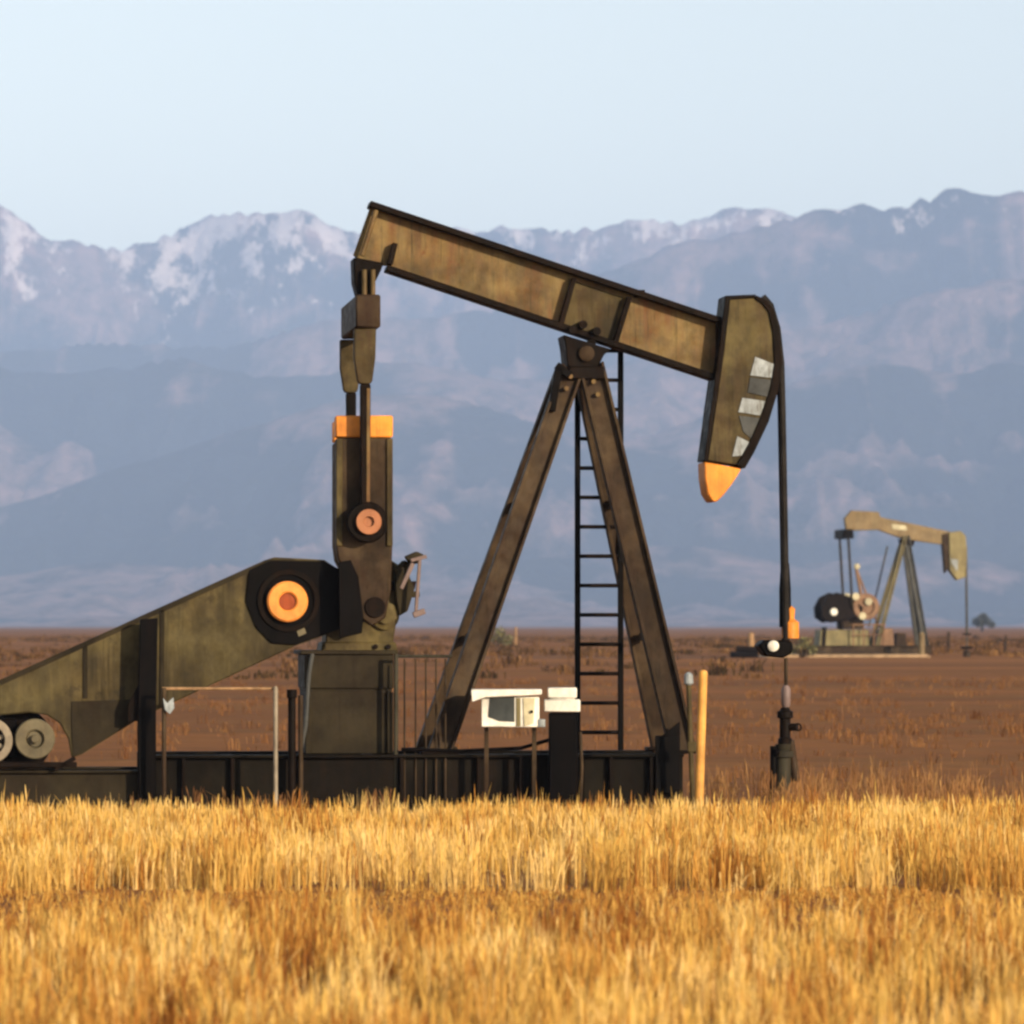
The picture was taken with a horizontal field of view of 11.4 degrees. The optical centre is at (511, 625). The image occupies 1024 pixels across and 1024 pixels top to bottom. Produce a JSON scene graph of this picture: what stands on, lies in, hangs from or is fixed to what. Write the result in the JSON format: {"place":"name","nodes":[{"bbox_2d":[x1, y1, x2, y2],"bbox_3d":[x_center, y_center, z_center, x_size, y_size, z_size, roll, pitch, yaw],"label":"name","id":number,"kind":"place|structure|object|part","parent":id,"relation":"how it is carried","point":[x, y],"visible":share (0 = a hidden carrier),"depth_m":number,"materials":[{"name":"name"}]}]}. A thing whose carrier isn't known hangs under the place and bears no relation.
{"place":"outdoors","nodes":[
{"label":"outdoors","id":0,"kind":"place"},
{"bbox_2d":[2,657,729,657],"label":"dirt track","id":1,"kind":"structure","parent":0,"point":[534,657],"depth_m":270.99,"materials":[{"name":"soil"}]},
{"bbox_2d":[0,188,1023,626],"bbox_3d":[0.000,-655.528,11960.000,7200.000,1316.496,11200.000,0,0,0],"label":"mountains","id":2,"kind":"structure","parent":0,"point":[172,406],"depth_m":11612.99,"materials":[{"name":"blue stone"}]},
{"bbox_2d":[0,856,1023,1023],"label":"grass","id":3,"kind":"structure","parent":0,"point":[468,974],"depth_m":28.27,"materials":[{"name":"yellow plant"}]},
{"bbox_2d":[0,779,1023,895],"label":"tall grass","id":4,"kind":"structure","parent":0,"point":[873,845],"depth_m":43.34,"materials":[{"name":"yellow plant"}]},
{"bbox_2d":[0,627,1023,1023],"bbox_3d":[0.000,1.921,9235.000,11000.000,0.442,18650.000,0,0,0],"label":"ground","id":5,"kind":"structure","parent":0,"point":[954,665],"depth_m":117.58,"materials":[{"name":"soil"}]},
{"bbox_2d":[162,686,277,810],"bbox_3d":[-3.325,1.404,58.254,1.324,1.431,0.108,0,0,0],"label":"guard railing","id":6,"kind":"object","parent":5,"relation":"on","point":[168,707],"visible":0.84,"depth_m":58.24,"materials":[{"name":"grey metal"}]},
{"bbox_2d":[287,689,302,809],"bbox_3d":[-2.497,1.427,58.726,0.194,1.386,0.120,0,0,-43],"label":"pipe riser","id":7,"kind":"object","parent":5,"relation":"on","point":[291,695],"visible":0.81,"depth_m":58.68,"materials":[{"name":"metal"}]},
{"bbox_2d":[0,201,798,808],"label":"pumpjack","id":8,"kind":"object","parent":5,"relation":"on","point":[98,689],"visible":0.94,"depth_m":59.22,"materials":[{"name":"metal"}]},
{"bbox_2d":[394,654,451,808],"bbox_3d":[-1.026,1.222,59.016,0.674,1.796,0.084,0,0,0],"label":"guard railing","id":9,"kind":"object","parent":5,"relation":"on","point":[396,656],"visible":0.82,"depth_m":58.99,"materials":[{"name":"black metal"}]},
{"bbox_2d":[490,626,513,647],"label":"shrub","id":10,"kind":"object","parent":5,"relation":"on","point":[502,639],"visible":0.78,"depth_m":389.90,"materials":[{"name":"green plant"}]},
{"bbox_2d":[471,689,544,806],"bbox_3d":[-0.043,1.425,58.720,0.849,1.389,0.500,0,0,0],"label":"control cabinet","id":11,"kind":"object","parent":5,"relation":"on","point":[497,710],"visible":0.92,"depth_m":58.54,"materials":[{"name":"white metal"}]},
{"bbox_3d":[0.195,0.990,58.529,0.136,0.321,0.039,0,0,0],"label":"cabinet door","id":12,"kind":"part","parent":11,"relation":"part of","materials":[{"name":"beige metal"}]},
{"bbox_2d":[0,634,1023,679],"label":"scrub","id":13,"kind":"object","parent":5,"relation":"on","point":[936,643],"visible":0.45,"depth_m":316.84,"materials":[{"name":"brown plant"}]},
{"bbox_2d":[1,674,1023,781],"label":"stubble","id":14,"kind":"object","parent":5,"relation":"on","point":[910,729],"visible":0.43,"depth_m":108.08,"materials":[{"name":"brown plant"}]},
{"bbox_2d":[514,627,516,644],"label":"fence post","id":15,"kind":"object","parent":5,"relation":"on","point":[515,639],"visible":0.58,"depth_m":389.93,"materials":[{"name":"brown wood"}]},
{"bbox_2d":[87,753,1023,818],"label":"weeds","id":16,"kind":"object","parent":5,"relation":"on","point":[962,786],"visible":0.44,"depth_m":59.01,"materials":[{"name":"brown plant"}]},
{"bbox_2d":[544,687,583,809],"bbox_3d":[0.597,1.417,58.820,0.452,1.407,0.440,0,0,0],"label":"meter pedestal","id":17,"kind":"object","parent":5,"relation":"on","point":[562,705],"visible":0.81,"depth_m":58.65,"materials":[{"name":"black metal"}]},
{"bbox_2d":[684,672,696,806],"bbox_3d":[2.046,1.329,58.800,0.144,1.585,0.110,0,0,0],"label":"marker post","id":18,"kind":"object","parent":5,"relation":"on","point":[688,679],"visible":0.88,"depth_m":58.77,"materials":[{"name":"metal"}]},
{"bbox_2d":[690,670,707,810],"bbox_3d":[2.100,1.310,57.600,0.240,1.622,0.236,0,0,0],"label":"bollard","id":19,"kind":"object","parent":5,"relation":"on","point":[701,735],"visible":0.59,"depth_m":57.56,"materials":[{"name":"paint"}]},
{"bbox_2d":[730,646,757,657],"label":"pipe bundle","id":20,"kind":"object","parent":5,"relation":"on","point":[746,652],"visible":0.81,"depth_m":269.88,"materials":[{"name":"metal"}]},
{"bbox_2d":[748,632,753,645],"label":"bollard","id":21,"kind":"object","parent":5,"relation":"on","point":[750,638],"visible":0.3,"depth_m":272.85,"materials":[{"name":"brown wood"}]},
{"bbox_2d":[765,685,801,804],"bbox_3d":[3.190,1.412,60.243,0.395,1.416,0.448,0,0,27],"label":"wellhead","id":22,"kind":"object","parent":5,"relation":"on","point":[783,757],"visible":0.81,"depth_m":60.27,"materials":[{"name":"metal"}]},
{"bbox_2d":[792,637,819,657],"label":"shrub","id":23,"kind":"object","parent":5,"relation":"on","point":[806,645],"visible":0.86,"depth_m":271.93,"materials":[{"name":"green plant"}]},
{"bbox_2d":[758,653,929,656],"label":"gravel pad","id":24,"kind":"object","parent":5,"relation":"on","point":[861,655],"visible":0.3,"depth_m":272.00,"materials":[{"name":"beige gravel"}]},
{"bbox_2d":[808,510,970,653],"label":"pumpjack","id":25,"kind":"object","parent":24,"relation":"on","point":[851,610],"visible":0.98,"depth_m":275.60,"materials":[{"name":"brown paint"}]},
{"bbox_2d":[918,632,924,653],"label":"bollard","id":26,"kind":"object","parent":5,"relation":"on","point":[921,642],"visible":0.79,"depth_m":272.86,"materials":[{"name":"beige paint"}]},
{"bbox_2d":[947,632,949,652],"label":"fence post","id":27,"kind":"object","parent":5,"relation":"on","point":[948,639],"visible":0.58,"depth_m":319.93,"materials":[{"name":"brown paint"}]},
{"bbox_2d":[961,646,972,656],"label":"wellhead","id":28,"kind":"object","parent":5,"relation":"on","point":[966,653],"visible":1,"depth_m":276.51,"materials":[{"name":"brown paint"}]},
{"bbox_2d":[971,613,995,630],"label":"tree","id":29,"kind":"object","parent":5,"relation":"on","point":[981,621],"visible":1,"depth_m":1459.44,"materials":[{"name":"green plant"}]},
{"bbox_2d":[1004,635,1006,653],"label":"fence post","id":30,"kind":"object","parent":5,"relation":"on","point":[1005,642],"visible":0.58,"depth_m":309.92,"materials":[{"name":"brown paint"}]},
{"bbox_2d":[0,881,1023,951],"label":"track grass","id":31,"kind":"structure","parent":0,"point":[576,895],"depth_m":38.86,"materials":[{"name":"yellow plant"}]},
{"bbox_2d":[0,0,1023,251],"label":"sky","id":32,"kind":"structure","parent":0,"point":[124,123],"materials":[{"name":"blue"}]}
]}

